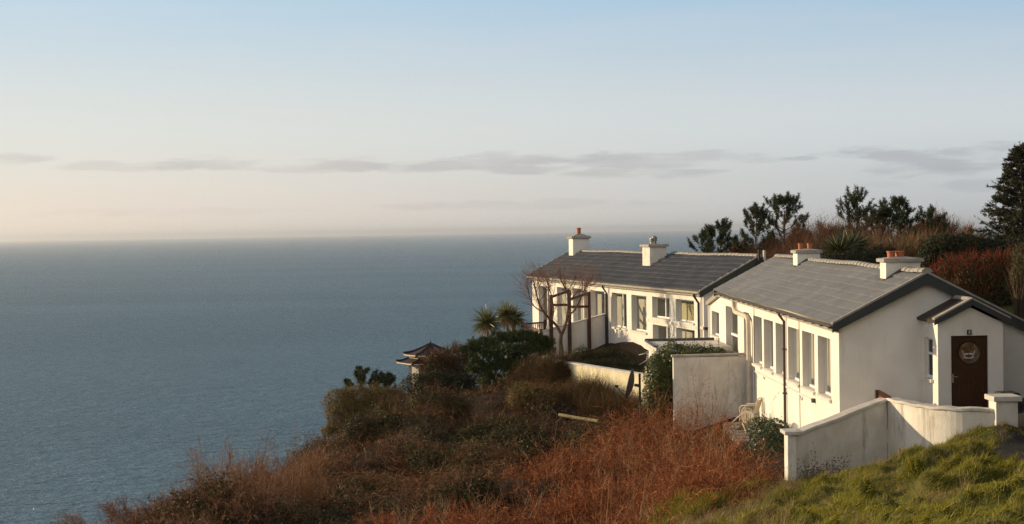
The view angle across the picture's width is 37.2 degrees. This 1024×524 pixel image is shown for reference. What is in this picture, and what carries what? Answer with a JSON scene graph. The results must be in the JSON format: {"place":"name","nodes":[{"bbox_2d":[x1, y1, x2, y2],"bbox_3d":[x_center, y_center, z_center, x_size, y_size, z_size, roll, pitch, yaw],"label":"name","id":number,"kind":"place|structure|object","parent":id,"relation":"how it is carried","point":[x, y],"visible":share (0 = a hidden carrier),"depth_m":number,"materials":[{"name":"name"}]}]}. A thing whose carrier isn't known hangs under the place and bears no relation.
{"place":"outdoors","nodes":[
{"label":"outdoors","id":0,"kind":"place"},
{"bbox_2d":[0,226,1018,523],"bbox_3d":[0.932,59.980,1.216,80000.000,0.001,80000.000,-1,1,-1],"label":"sea","id":1,"kind":"structure","parent":0,"point":[128,368],"depth_m":913.97,"materials":[{"name":"blue liquid"}]},
{"bbox_2d":[0,0,1023,241],"label":"sky","id":2,"kind":"structure","parent":0,"point":[120,119],"materials":[{"name":"blue"}]},
{"bbox_2d":[151,268,1023,523],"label":"ground","id":3,"kind":"structure","parent":0,"point":[635,349],"depth_m":41.05,"materials":[{"name":"plant"}]},
{"bbox_2d":[49,495,188,523],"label":"bare shrub","id":4,"kind":"object","parent":3,"relation":"on","point":[76,519],"visible":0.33,"depth_m":38.79,"materials":[{"name":"brown plant"}]},
{"bbox_2d":[94,480,243,523],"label":"bare shrub","id":5,"kind":"object","parent":3,"relation":"on","point":[125,506],"visible":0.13,"depth_m":39.58,"materials":[{"name":"brown plant"}]},
{"bbox_2d":[106,426,367,523],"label":"crest scrub","id":6,"kind":"object","parent":3,"relation":"on","point":[248,488],"visible":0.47,"depth_m":36.24,"materials":[{"name":"plant"}]},
{"bbox_2d":[157,422,339,514],"bbox_3d":[-6.864,5.985,41.662,4.709,3.139,4.542,0,1,36],"label":"bare shrub","id":7,"kind":"object","parent":3,"relation":"on","point":[305,486],"visible":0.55,"depth_m":41.65,"materials":[{"name":"brown plant"}]},
{"bbox_2d":[239,451,361,484],"bbox_3d":[-7.077,7.340,51.799,4.563,1.617,4.348,-2,1,-29],"label":"bare shrub","id":8,"kind":"object","parent":3,"relation":"on","point":[272,471],"visible":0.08,"depth_m":52.41,"materials":[{"name":"brown plant"}]},
{"bbox_2d":[345,379,354,394],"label":"pine tree","id":9,"kind":"object","parent":3,"relation":"on","point":[348,383],"visible":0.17,"depth_m":71.88,"materials":[{"name":"green plant"}]},
{"bbox_2d":[343,365,380,401],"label":"pine tree","id":10,"kind":"object","parent":3,"relation":"on","point":[359,375],"visible":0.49,"depth_m":71.94,"materials":[{"name":"green plant"}]},
{"bbox_2d":[316,375,409,436],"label":"olive hedge","id":11,"kind":"object","parent":3,"relation":"on","point":[348,403],"visible":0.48,"depth_m":65.82,"materials":[{"name":"green plant"}]},
{"bbox_2d":[335,402,407,448],"bbox_3d":[-4.967,6.225,56.281,3.515,2.320,2.859,-1,1,-1],"label":"bramble mound","id":12,"kind":"object","parent":3,"relation":"on","point":[365,427],"visible":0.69,"depth_m":55.87,"materials":[{"name":"green plant"}]},
{"bbox_2d":[367,370,399,396],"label":"pine tree","id":13,"kind":"object","parent":3,"relation":"on","point":[389,379],"visible":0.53,"depth_m":71.70,"materials":[{"name":"green plant"}]},
{"bbox_2d":[112,358,665,523],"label":"brambles","id":14,"kind":"object","parent":3,"relation":"on","point":[410,414],"visible":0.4,"depth_m":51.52,"materials":[{"name":"plant"}]},
{"bbox_2d":[558,413,599,422],"bbox_3d":[2.240,5.236,51.032,1.803,0.201,0.121,0,2,45],"label":"wooden pole","id":15,"kind":"object","parent":14,"relation":"on","point":[576,417],"visible":0.92,"depth_m":50.99,"materials":[{"name":"yellow wood"}]},
{"bbox_2d":[360,389,417,417],"bbox_3d":[-4.718,6.355,61.815,3.098,2.626,3.030,-1,1,-1],"label":"bramble mound","id":16,"kind":"object","parent":3,"relation":"on","point":[383,406],"visible":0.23,"depth_m":61.64,"materials":[{"name":"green plant"}]},
{"bbox_2d":[310,428,547,510],"bbox_3d":[-2.904,6.624,46.518,8.141,2.513,11.620,-1,1,-1],"label":"dead bracken","id":17,"kind":"object","parent":3,"relation":"on","point":[416,491],"visible":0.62,"depth_m":44.95,"materials":[{"name":"brown plant"}]},
{"bbox_2d":[393,431,464,481],"bbox_3d":[-2.655,6.688,49.981,3.012,2.255,3.188,-1,1,-1],"label":"bramble mound","id":18,"kind":"object","parent":3,"relation":"on","point":[418,456],"visible":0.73,"depth_m":49.58,"materials":[{"name":"green plant"}]},
{"bbox_2d":[396,339,463,386],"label":"gazebo","id":19,"kind":"object","parent":3,"relation":"on","point":[412,361],"visible":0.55,"depth_m":91.56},
{"bbox_2d":[394,361,478,400],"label":"clipped hedge","id":20,"kind":"object","parent":3,"relation":"on","point":[444,379],"visible":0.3,"depth_m":69.30,"materials":[{"name":"green plant"}]},
{"bbox_2d":[399,377,479,422],"bbox_3d":[-2.793,5.511,58.400,3.717,2.496,2.752,0,1,26],"label":"bramble mound","id":21,"kind":"object","parent":3,"relation":"on","point":[463,405],"visible":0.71,"depth_m":57.91,"materials":[{"name":"brown plant"}]},
{"bbox_2d":[414,339,484,391],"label":"rusty shrub","id":22,"kind":"object","parent":3,"relation":"on","point":[457,366],"visible":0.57,"depth_m":72.53,"materials":[{"name":"brown plant"}]},
{"bbox_2d":[423,461,520,519],"bbox_3d":[-1.069,6.300,40.858,2.696,2.041,2.415,0,2,41],"label":"bramble mound","id":23,"kind":"object","parent":3,"relation":"on","point":[477,488],"visible":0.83,"depth_m":40.57,"materials":[{"name":"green plant"}]},
{"bbox_2d":[469,303,505,383],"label":"cabbage tree","id":24,"kind":"object","parent":3,"relation":"on","point":[486,324],"visible":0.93,"depth_m":73.89,"materials":[{"name":"green plant"}]},
{"bbox_2d":[449,402,538,441],"bbox_3d":[-0.622,6.085,54.087,3.454,2.143,2.548,-2,1,-28],"label":"bramble mound","id":25,"kind":"object","parent":3,"relation":"on","point":[484,425],"visible":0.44,"depth_m":53.85,"materials":[{"name":"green plant"}]},
{"bbox_2d":[464,449,538,485],"bbox_3d":[-0.055,6.821,46.227,3.326,2.210,2.607,0,1,31],"label":"bramble mound","id":26,"kind":"object","parent":3,"relation":"on","point":[501,467],"visible":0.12,"depth_m":46.20,"materials":[{"name":"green plant"}]},
{"bbox_2d":[458,328,557,391],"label":"shrub","id":27,"kind":"object","parent":3,"relation":"on","point":[535,342],"visible":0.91,"depth_m":67.50,"materials":[{"name":"green plant"}]},
{"bbox_2d":[495,299,528,375],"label":"cabbage tree","id":28,"kind":"object","parent":3,"relation":"on","point":[511,318],"visible":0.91,"depth_m":74.99,"materials":[{"name":"green plant"}]},
{"bbox_2d":[508,351,547,386],"bbox_3d":[1.041,4.905,64.036,3.008,2.578,2.637,0,1,28],"label":"brown shrub","id":29,"kind":"object","parent":3,"relation":"on","point":[525,367],"visible":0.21,"depth_m":63.94,"materials":[{"name":"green plant"}]},
{"bbox_2d":[497,374,565,415],"bbox_3d":[0.890,5.295,58.373,3.189,2.360,3.387,-1,1,-1],"label":"bramble mound","id":30,"kind":"object","parent":3,"relation":"on","point":[518,396],"visible":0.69,"depth_m":57.71,"materials":[{"name":"brown plant"}]},
{"bbox_2d":[508,255,604,353],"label":"bare tree","id":31,"kind":"object","parent":3,"relation":"on","point":[576,305],"visible":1,"depth_m":68.61,"materials":[{"name":"brown plant"}]},
{"bbox_2d":[527,345,586,388],"bbox_3d":[1.906,4.579,61.621,2.839,2.666,2.753,-1,1,-1],"label":"brown shrub","id":32,"kind":"object","parent":3,"relation":"on","point":[548,367],"visible":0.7,"depth_m":61.29,"materials":[{"name":"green plant"}]},
{"bbox_2d":[336,360,785,523],"bbox_3d":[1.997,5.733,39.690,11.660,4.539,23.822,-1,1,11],"label":"red thicket","id":33,"kind":"object","parent":3,"relation":"on","point":[698,482],"visible":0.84,"depth_m":37.11,"materials":[{"name":"brown plant"}]},
{"bbox_2d":[544,373,579,396],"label":"bramble mound","id":34,"kind":"object","parent":3,"relation":"on","point":[562,383],"visible":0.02,"depth_m":59.90,"materials":[{"name":"brown plant"}]},
{"bbox_2d":[543,313,604,357],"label":"parapet wall","id":35,"kind":"structure","parent":3,"relation":"on","point":[579,331],"depth_m":75.15,"materials":[{"name":"paint"}]},
{"bbox_2d":[549,290,605,357],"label":"pergola frame","id":36,"kind":"object","parent":3,"relation":"on","point":[569,322],"visible":0.52,"depth_m":74.84,"materials":[{"name":"brown wood"}]},
{"bbox_2d":[569,342,594,361],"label":"bush","id":37,"kind":"object","parent":3,"relation":"on","point":[586,353],"visible":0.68,"depth_m":69.46,"materials":[{"name":"green plant"}]},
{"bbox_2d":[543,367,646,423],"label":"weeds","id":38,"kind":"object","parent":3,"relation":"on","point":[590,395],"visible":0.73,"depth_m":55.77,"materials":[{"name":"green plant"}]},
{"bbox_2d":[586,345,612,359],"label":"bush","id":39,"kind":"object","parent":3,"relation":"on","point":[600,352],"visible":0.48,"depth_m":69.41,"materials":[{"name":"green plant"}]},
{"bbox_2d":[556,359,650,402],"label":"terrace wall","id":40,"kind":"structure","parent":3,"relation":"on","point":[620,375],"depth_m":57.80,"materials":[{"name":"paint"}]},
{"bbox_2d":[572,347,647,372],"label":"hedge","id":41,"kind":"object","parent":3,"relation":"on","point":[617,364],"depth_m":68.15,"materials":[{"name":"green plant"}]},
{"bbox_2d":[615,369,640,432],"bbox_3d":[3.952,4.868,51.237,0.738,2.538,0.736,-2,1,-29],"label":"satellite dish","id":42,"kind":"object","parent":3,"relation":"on","point":[630,384],"visible":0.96,"depth_m":51.15,"materials":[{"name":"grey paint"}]},
{"bbox_2d":[593,460,666,523],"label":"tall stalks","id":43,"kind":"object","parent":3,"relation":"on","point":[626,500],"visible":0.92,"depth_m":30.38,"materials":[{"name":"brown plant"}]},
{"bbox_2d":[526,228,767,349],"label":"long house","id":44,"kind":"structure","parent":3,"relation":"on","point":[652,289],"depth_m":71.94,"materials":[{"name":"paint"}]},
{"bbox_2d":[542,286,548,325],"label":"glazed door","id":45,"kind":"structure","parent":44,"relation":"in","point":[545,286],"depth_m":86.16,"materials":[{"name":"white plastic"}]},
{"bbox_2d":[560,287,569,324],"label":"glazed door","id":46,"kind":"structure","parent":44,"relation":"in","point":[560,287],"depth_m":83.60,"materials":[{"name":"white plastic"}]},
{"bbox_2d":[576,288,586,320],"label":"glazed door","id":47,"kind":"structure","parent":44,"relation":"in","point":[584,303],"depth_m":79.73,"materials":[{"name":"white plastic"}]},
{"bbox_2d":[594,290,604,315],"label":"glazed door","id":48,"kind":"structure","parent":44,"relation":"in","point":[594,290],"depth_m":77.86,"materials":[{"name":"white plastic"}]},
{"bbox_2d":[610,293,626,330],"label":"window","id":49,"kind":"structure","parent":44,"relation":"in","point":[618,327],"depth_m":73.63,"materials":[{"name":"white paint"}]},
{"bbox_2d":[630,295,646,334],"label":"window","id":50,"kind":"structure","parent":44,"relation":"in","point":[640,331],"depth_m":71.49,"materials":[{"name":"white paint"}]},
{"bbox_2d":[651,297,669,321],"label":"window","id":51,"kind":"structure","parent":44,"relation":"in","point":[661,318],"depth_m":68.19,"materials":[{"name":"white paint"}]},
{"bbox_2d":[657,325,668,337],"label":"window","id":52,"kind":"structure","parent":44,"relation":"in","point":[657,325],"depth_m":68.50,"materials":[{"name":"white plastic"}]},
{"bbox_2d":[674,299,694,325],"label":"window","id":53,"kind":"structure","parent":44,"relation":"in","point":[682,321],"depth_m":65.74,"materials":[{"name":"white plastic"}]},
{"bbox_2d":[641,333,729,427],"bbox_3d":[5.874,4.111,51.993,3.175,3.311,1.827,0,1,28],"label":"leafy shrub","id":54,"kind":"object","parent":3,"relation":"on","point":[659,367],"visible":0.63,"depth_m":52.03,"materials":[{"name":"green plant"}]},
{"bbox_2d":[644,337,731,388],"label":"wall","id":55,"kind":"structure","parent":3,"relation":"on","point":[651,344],"depth_m":56.46,"materials":[{"name":"paint"}]},
{"bbox_2d":[671,352,746,429],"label":"garden wall","id":56,"kind":"structure","parent":3,"relation":"on","point":[715,367],"depth_m":50.67,"materials":[{"name":"paint"}]},
{"bbox_2d":[686,223,732,252],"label":"pine tree","id":57,"kind":"object","parent":3,"relation":"on","point":[708,233],"visible":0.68,"depth_m":82.25,"materials":[{"name":"green plant"}]},
{"bbox_2d":[703,217,738,252],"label":"pine tree","id":58,"kind":"object","parent":3,"relation":"on","point":[723,225],"visible":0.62,"depth_m":83.10,"materials":[{"name":"green plant"}]},
{"bbox_2d":[723,422,751,444],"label":"stone steps","id":59,"kind":"structure","parent":3,"relation":"on","point":[739,433],"depth_m":47.20,"materials":[{"name":"grey stone"}]},
{"bbox_2d":[727,236,753,252],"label":"bare tree","id":60,"kind":"object","parent":3,"relation":"on","point":[732,249],"visible":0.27,"depth_m":86.07,"materials":[{"name":"brown plant"}]},
{"bbox_2d":[731,407,754,432],"bbox_3d":[7.282,5.124,47.558,0.588,0.923,0.658,14,-44,-29],"label":"plastic chair","id":61,"kind":"object","parent":3,"relation":"on","point":[744,420],"visible":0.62,"depth_m":47.50,"materials":[{"name":"white plastic"}]},
{"bbox_2d":[739,397,761,422],"bbox_3d":[7.649,4.783,48.678,0.658,0.923,0.588,0,1,29],"label":"plastic chair","id":62,"kind":"object","parent":3,"relation":"on","point":[757,405],"visible":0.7,"depth_m":48.58,"materials":[{"name":"white plastic"}]},
{"bbox_2d":[731,202,780,253],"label":"pine tree","id":63,"kind":"object","parent":3,"relation":"on","point":[755,210],"visible":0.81,"depth_m":84.09,"materials":[{"name":"green plant"}]},
{"bbox_2d":[750,239,780,254],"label":"bare tree","id":64,"kind":"object","parent":3,"relation":"on","point":[764,245],"visible":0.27,"depth_m":84.36,"materials":[{"name":"brown plant"}]},
{"bbox_2d":[743,411,789,460],"bbox_3d":[7.333,5.444,43.741,1.494,2.111,3.870,-1,1,-1],"label":"ivy bush","id":65,"kind":"object","parent":3,"relation":"on","point":[774,437],"visible":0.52,"depth_m":43.73,"materials":[{"name":"green plant"}]},
{"bbox_2d":[751,191,809,243],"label":"pine tree","id":66,"kind":"object","parent":3,"relation":"on","point":[774,202],"visible":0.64,"depth_m":85.10,"materials":[{"name":"green plant"}]},
{"bbox_2d":[784,223,813,242],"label":"bare tree","id":67,"kind":"object","parent":3,"relation":"on","point":[800,232],"visible":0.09,"depth_m":83.97,"materials":[{"name":"brown plant"}]},
{"bbox_2d":[774,442,850,481],"bbox_3d":[7.220,4.734,35.164,1.743,1.121,1.760,-2,2,-40],"label":"bramble bush","id":68,"kind":"object","parent":3,"relation":"on","point":[818,469],"visible":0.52,"depth_m":35.09,"materials":[{"name":"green plant"}]},
{"bbox_2d":[733,201,911,258],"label":"brown scrub","id":69,"kind":"object","parent":3,"relation":"on","point":[788,246],"visible":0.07,"depth_m":79.94,"materials":[{"name":"brown plant"}]},
{"bbox_2d":[813,218,839,234],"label":"bare tree","id":70,"kind":"object","parent":3,"relation":"on","point":[819,223],"visible":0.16,"depth_m":86.22,"materials":[{"name":"brown plant"}]},
{"bbox_2d":[827,221,848,238],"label":"bare tree","id":71,"kind":"object","parent":3,"relation":"on","point":[836,227],"visible":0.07,"depth_m":86.34,"materials":[{"name":"brown plant"}]},
{"bbox_2d":[817,224,873,258],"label":"cabbage tree","id":72,"kind":"object","parent":3,"relation":"on","point":[848,240],"visible":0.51,"depth_m":67.49,"materials":[{"name":"green plant"}]},
{"bbox_2d":[674,421,1023,523],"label":"grass","id":73,"kind":"structure","parent":3,"relation":"on","point":[857,498],"depth_m":26.98,"materials":[{"name":"green plant"}]},
{"bbox_2d":[835,184,876,237],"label":"pine tree","id":74,"kind":"object","parent":3,"relation":"on","point":[853,200],"visible":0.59,"depth_m":84.29,"materials":[{"name":"green plant"}]},
{"bbox_2d":[821,241,902,264],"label":"undergrowth bush","id":75,"kind":"object","parent":3,"relation":"on","point":[869,256],"visible":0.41,"depth_m":66.02,"materials":[{"name":"green plant"}]},
{"bbox_2d":[706,243,1023,442],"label":"cottage","id":76,"kind":"structure","parent":3,"relation":"on","point":[812,334],"depth_m":38.48,"materials":[{"name":"white paint"}]},
{"bbox_2d":[710,312,719,339],"bbox_3d":[7.831,2.405,58.027,0.270,1.019,1.879,-1,1,-1],"label":"window","id":77,"kind":"structure","parent":76,"relation":"in","point":[716,336],"depth_m":58.84,"materials":[{"name":"white paint"}]},
{"bbox_2d":[731,307,738,355],"bbox_3d":[8.066,2.498,54.287,0.060,1.770,2.630,-1,1,-1],"label":"french door","id":78,"kind":"structure","parent":76,"relation":"in","point":[732,334],"depth_m":55.52,"materials":[{"name":"white plastic"}]},
{"bbox_2d":[751,317,761,369],"bbox_3d":[8.060,2.595,49.342,0.310,1.654,1.556,-1,1,-1],"label":"window","id":79,"kind":"structure","parent":76,"relation":"in","point":[758,365],"depth_m":50.01,"materials":[{"name":"white plastic"}]},
{"bbox_2d":[762,320,773,374],"bbox_3d":[8.103,2.639,47.525,0.310,1.648,1.579,-1,1,-1],"label":"window","id":80,"kind":"structure","parent":76,"relation":"in","point":[768,370],"depth_m":48.22,"materials":[{"name":"white plastic"}]},
{"bbox_2d":[774,324,782,380],"bbox_3d":[8.148,2.679,45.681,0.310,1.641,1.459,-1,1,-1],"label":"window","id":81,"kind":"structure","parent":76,"relation":"in","point":[778,375],"depth_m":46.30,"materials":[{"name":"white plastic"}]},
{"bbox_2d":[786,328,798,387],"bbox_3d":[8.194,2.719,43.762,0.310,1.643,1.627,-1,1,-1],"label":"window","id":82,"kind":"structure","parent":76,"relation":"in","point":[795,382],"depth_m":44.47,"materials":[{"name":"white paint"}]},
{"bbox_2d":[800,332,814,394],"bbox_3d":[8.240,2.756,41.817,0.310,1.648,1.644,-1,1,-1],"label":"window","id":83,"kind":"structure","parent":76,"relation":"in","point":[810,389],"depth_m":42.43,"materials":[{"name":"white plastic"}]},
{"bbox_2d":[815,337,831,402],"bbox_3d":[8.286,2.794,39.900,0.310,1.647,1.596,-1,1,-1],"label":"window","id":84,"kind":"structure","parent":76,"relation":"in","point":[826,396],"depth_m":40.59,"materials":[{"name":"white paint"}]},
{"bbox_2d":[951,335,987,407],"bbox_3d":[11.153,2.806,37.096,0.909,2.028,0.130,-1,1,-1],"label":"door","id":85,"kind":"structure","parent":76,"relation":"in","point":[969,371],"depth_m":37.10,"materials":[{"name":"red wood"}]},
{"bbox_2d":[871,196,892,238],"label":"pine tree","id":86,"kind":"object","parent":3,"relation":"on","point":[883,204],"visible":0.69,"depth_m":86.35,"materials":[{"name":"green plant"}]},
{"bbox_2d":[875,390,890,428],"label":"wooden gate","id":87,"kind":"structure","parent":3,"relation":"on","point":[879,393],"depth_m":37.56,"materials":[{"name":"brown wood"}]},
{"bbox_2d":[846,204,920,244],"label":"bush","id":88,"kind":"object","parent":3,"relation":"on","point":[883,214],"visible":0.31,"depth_m":86.07,"materials":[{"name":"grey plant"}]},
{"bbox_2d":[861,226,924,256],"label":"willow bush","id":89,"kind":"object","parent":3,"relation":"on","point":[897,248],"visible":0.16,"depth_m":67.83,"materials":[{"name":"brown plant"}]},
{"bbox_2d":[875,195,918,254],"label":"pine tree","id":90,"kind":"object","parent":3,"relation":"on","point":[899,201],"visible":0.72,"depth_m":85.37,"materials":[{"name":"green plant"}]},
{"bbox_2d":[780,393,1021,480],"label":"front wall","id":91,"kind":"structure","parent":3,"relation":"on","point":[857,435],"depth_m":35.86,"materials":[{"name":"concrete"}]},
{"bbox_2d":[858,222,949,272],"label":"willow bush","id":92,"kind":"object","parent":3,"relation":"on","point":[910,250],"visible":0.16,"depth_m":68.38,"materials":[{"name":"brown plant"}]},
{"bbox_2d":[890,212,940,241],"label":"bare tree","id":93,"kind":"object","parent":3,"relation":"on","point":[920,225],"visible":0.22,"depth_m":87.83,"materials":[{"name":"brown plant"}]},
{"bbox_2d":[904,228,938,250],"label":"bare tree","id":94,"kind":"object","parent":3,"relation":"on","point":[921,235],"visible":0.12,"depth_m":84.68,"materials":[{"name":"brown plant"}]},
{"bbox_2d":[908,203,950,239],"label":"pine tree","id":95,"kind":"object","parent":3,"relation":"on","point":[929,215],"visible":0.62,"depth_m":86.46,"materials":[{"name":"green plant"}]},
{"bbox_2d":[890,216,981,257],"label":"willow bush","id":96,"kind":"object","parent":3,"relation":"on","point":[965,229],"visible":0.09,"depth_m":70.19,"materials":[{"name":"brown plant"}]},
{"bbox_2d":[924,202,963,234],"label":"bare tree","id":97,"kind":"object","parent":3,"relation":"on","point":[954,226],"visible":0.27,"depth_m":87.65,"materials":[{"name":"brown plant"}]},
{"bbox_2d":[950,221,977,235],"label":"bare tree","id":98,"kind":"object","parent":3,"relation":"on","point":[967,230],"visible":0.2,"depth_m":89.35,"materials":[{"name":"brown plant"}]},
{"bbox_2d":[916,230,1023,282],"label":"dark hedge","id":99,"kind":"object","parent":3,"relation":"on","point":[932,248],"visible":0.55,"depth_m":62.02,"materials":[{"name":"green plant"}]},
{"bbox_2d":[920,242,1023,306],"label":"red topped hedge","id":100,"kind":"object","parent":3,"relation":"on","point":[984,287],"visible":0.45,"depth_m":52.01,"materials":[{"name":"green plant"}]},
{"bbox_2d":[969,141,1023,273],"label":"spruce tree","id":101,"kind":"object","parent":3,"relation":"on","point":[1012,219],"visible":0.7,"depth_m":66.21,"materials":[{"name":"green plant"}]},
{"bbox_2d":[994,391,1020,411],"bbox_3d":[11.838,3.541,36.272,0.500,0.882,0.480,-1,1,-1],"label":"planter box","id":102,"kind":"object","parent":3,"relation":"on","point":[1001,392],"visible":0.1,"depth_m":36.13,"materials":[{"name":"black metal"}]},
{"bbox_2d":[1002,239,1023,318],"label":"olive bush","id":103,"kind":"object","parent":3,"relation":"on","point":[1017,282],"visible":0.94,"depth_m":46.14,"materials":[{"name":"green plant"}]},
{"bbox_2d":[632,476,772,523],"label":"rough grass","id":104,"kind":"structure","parent":0,"point":[686,513],"depth_m":32.16,"materials":[{"name":"plant"}]},
{"bbox_2d":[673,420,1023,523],"bbox_3d":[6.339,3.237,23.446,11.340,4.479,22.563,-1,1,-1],"label":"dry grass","id":105,"kind":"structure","parent":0,"point":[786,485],"depth_m":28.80,"materials":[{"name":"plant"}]},
{"bbox_2d":[991,398,1023,460],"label":"path","id":106,"kind":"structure","parent":0,"point":[1011,445],"depth_m":33.31,"materials":[{"name":"grey concrete"}]},
{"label":"terrace deck","id":107,"kind":"structure","parent":0,"visible":0},
{"bbox_2d":[521,320,545,342],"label":"balustrade","id":108,"kind":"object","parent":107,"relation":"on","point":[524,325],"visible":0.42,"depth_m":73.72,"materials":[{"name":"white wood"}]}
]}

